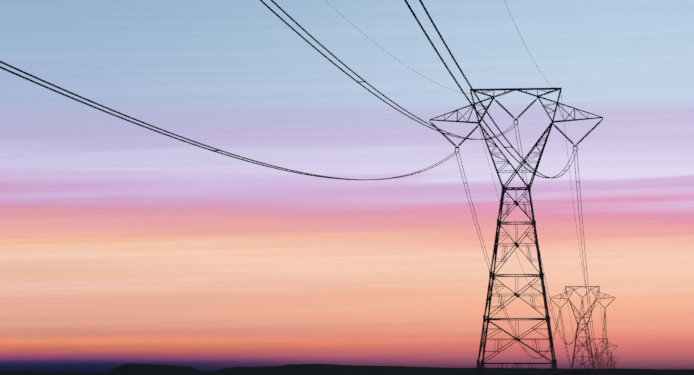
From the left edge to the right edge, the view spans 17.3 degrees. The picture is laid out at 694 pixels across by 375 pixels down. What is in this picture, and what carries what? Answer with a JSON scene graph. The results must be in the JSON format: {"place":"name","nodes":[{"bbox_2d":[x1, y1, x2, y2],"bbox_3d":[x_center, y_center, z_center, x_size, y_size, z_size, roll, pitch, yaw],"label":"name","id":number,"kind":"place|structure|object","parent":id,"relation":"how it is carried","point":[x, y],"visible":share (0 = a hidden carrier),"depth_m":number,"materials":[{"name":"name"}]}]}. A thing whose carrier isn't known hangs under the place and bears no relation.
{"place":"outdoors","nodes":[
{"label":"outdoors","id":0,"kind":"place"},
{"bbox_2d":[0,363,693,374],"bbox_3d":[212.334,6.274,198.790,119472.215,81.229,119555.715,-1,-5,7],"label":"desert ground","id":1,"kind":"structure","parent":0,"point":[287,369],"depth_m":9037.54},
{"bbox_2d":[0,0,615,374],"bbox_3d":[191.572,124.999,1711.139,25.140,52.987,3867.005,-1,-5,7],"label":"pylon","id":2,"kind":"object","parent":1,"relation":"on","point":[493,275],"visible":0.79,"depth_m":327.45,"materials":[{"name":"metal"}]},
{"bbox_2d":[550,286,614,369],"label":"pylon","id":3,"kind":"object","parent":1,"relation":"on","point":[574,356],"visible":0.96,"depth_m":877.03,"materials":[{"name":"metal"}]},
{"bbox_2d":[577,338,617,368],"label":"pylon","id":4,"kind":"object","parent":1,"relation":"on","point":[602,352],"visible":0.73,"depth_m":1367.03,"materials":[{"name":"metal"}]},
{"bbox_2d":[588,352,618,368],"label":"pylon","id":5,"kind":"object","parent":1,"relation":"on","point":[608,360],"visible":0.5,"depth_m":1822.17,"materials":[{"name":"metal"}]},
{"bbox_2d":[0,0,693,372],"label":"sky","id":6,"kind":"structure","parent":0,"point":[122,242],"materials":[{"name":"multicoloured"}]}
]}

